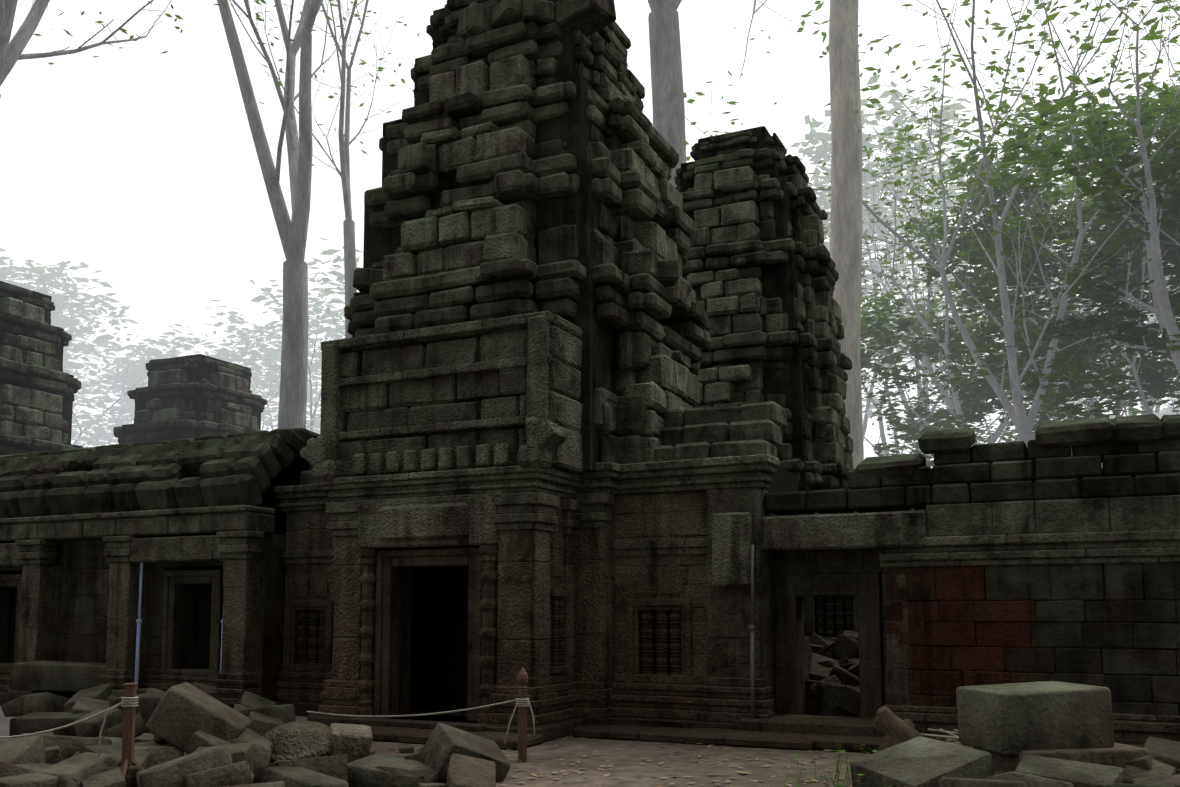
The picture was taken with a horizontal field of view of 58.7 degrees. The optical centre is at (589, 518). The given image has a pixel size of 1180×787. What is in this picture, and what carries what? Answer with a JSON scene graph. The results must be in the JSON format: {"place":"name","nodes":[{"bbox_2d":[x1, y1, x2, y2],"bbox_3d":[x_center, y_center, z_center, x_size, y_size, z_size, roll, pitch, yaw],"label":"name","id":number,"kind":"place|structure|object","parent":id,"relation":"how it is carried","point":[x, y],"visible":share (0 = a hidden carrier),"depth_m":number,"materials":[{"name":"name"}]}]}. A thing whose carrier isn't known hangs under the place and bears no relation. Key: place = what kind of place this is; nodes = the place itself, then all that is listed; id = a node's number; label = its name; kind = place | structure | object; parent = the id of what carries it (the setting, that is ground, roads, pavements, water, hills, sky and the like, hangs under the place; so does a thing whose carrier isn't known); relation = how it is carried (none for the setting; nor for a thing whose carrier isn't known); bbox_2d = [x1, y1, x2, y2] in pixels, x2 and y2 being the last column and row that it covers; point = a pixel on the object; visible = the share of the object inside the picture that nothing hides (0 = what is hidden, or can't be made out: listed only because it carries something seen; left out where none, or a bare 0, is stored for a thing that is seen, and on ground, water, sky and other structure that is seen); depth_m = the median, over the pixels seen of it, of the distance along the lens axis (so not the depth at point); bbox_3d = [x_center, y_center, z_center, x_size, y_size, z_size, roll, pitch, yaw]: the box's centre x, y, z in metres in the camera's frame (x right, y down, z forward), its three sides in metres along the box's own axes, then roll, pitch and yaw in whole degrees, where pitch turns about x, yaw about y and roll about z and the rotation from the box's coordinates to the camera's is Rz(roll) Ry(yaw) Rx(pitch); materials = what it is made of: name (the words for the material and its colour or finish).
{"place":"outdoors","nodes":[
{"label":"outdoors","id":0,"kind":"place"},
{"bbox_2d":[0,706,872,786],"bbox_3d":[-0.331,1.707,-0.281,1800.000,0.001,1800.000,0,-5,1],"label":"ground","id":1,"kind":"structure","parent":0,"point":[628,769],"depth_m":11.83,"materials":[{"name":"brown soil"}]},
{"bbox_2d":[114,667,528,778],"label":"posts","id":2,"kind":"object","parent":1,"relation":"on","point":[126,760],"visible":0.77,"depth_m":10.04,"materials":[{"name":"brown wood"}]},
{"bbox_2d":[0,696,534,756],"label":"ropes","id":3,"kind":"object","parent":2,"relation":"on","point":[128,702],"visible":0.94,"depth_m":11.97,"materials":[{"name":"beige fabric"}]},
{"bbox_2d":[3,733,851,786],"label":"litter","id":4,"kind":"object","parent":1,"relation":"on","point":[579,772],"visible":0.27,"depth_m":11.20,"materials":[{"name":"brown plant"}]},
{"bbox_2d":[0,660,1179,786],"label":"rubble","id":5,"kind":"object","parent":1,"relation":"on","point":[1044,734],"visible":0.98,"depth_m":10.00,"materials":[{"name":"stone"}]},
{"bbox_2d":[0,0,1179,752],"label":"temple","id":6,"kind":"structure","parent":1,"relation":"on","point":[584,378],"depth_m":15.31,"materials":[{"name":"grey stone"}]},
{"bbox_2d":[134,563,222,688],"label":"metal poles","id":7,"kind":"object","parent":6,"relation":"on","point":[139,621],"visible":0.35,"depth_m":18.00,"materials":[{"name":"grey metal"}]},
{"bbox_2d":[746,545,754,718],"bbox_3d":[2.159,1.606,14.024,0.142,2.506,0.140,-2,-6,25],"label":"metal pole","id":8,"kind":"object","parent":6,"relation":"on","point":[752,675],"visible":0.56,"depth_m":13.99,"materials":[{"name":"grey metal"}]},
{"bbox_2d":[829,0,863,469],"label":"trunk","id":9,"kind":"object","parent":1,"relation":"on","point":[846,198],"visible":0.58,"depth_m":31.51,"materials":[{"name":"grey plant"}]},
{"bbox_2d":[873,706,921,750],"bbox_3d":[3.571,2.502,11.954,0.685,0.720,0.481,0,-5,1],"label":"stump","id":10,"kind":"object","parent":1,"relation":"on","point":[894,728],"visible":0.5,"depth_m":11.87,"materials":[{"name":"brown wood"}]},
{"bbox_2d":[779,739,1162,786],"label":"weeds","id":11,"kind":"object","parent":1,"relation":"on","point":[836,773],"visible":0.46,"depth_m":10.02,"materials":[{"name":"plant"}]},
{"bbox_2d":[0,0,1179,466],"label":"tree","id":12,"kind":"object","parent":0,"point":[1072,328],"depth_m":32.92,"materials":[{"name":"plant"}]},
{"bbox_2d":[0,74,1179,466],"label":"tree","id":13,"kind":"object","parent":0,"point":[138,378],"depth_m":65.47,"materials":[{"name":"grey plant"}]},
{"bbox_2d":[0,0,1179,467],"label":"sky","id":14,"kind":"structure","parent":0,"point":[137,171],"materials":[{"name":"white"}]},
{"bbox_2d":[920,728,972,747],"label":"sticks","id":15,"kind":"object","parent":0,"point":[952,738],"visible":0.15,"depth_m":12.53,"materials":[{"name":"beige wood"}]}
]}

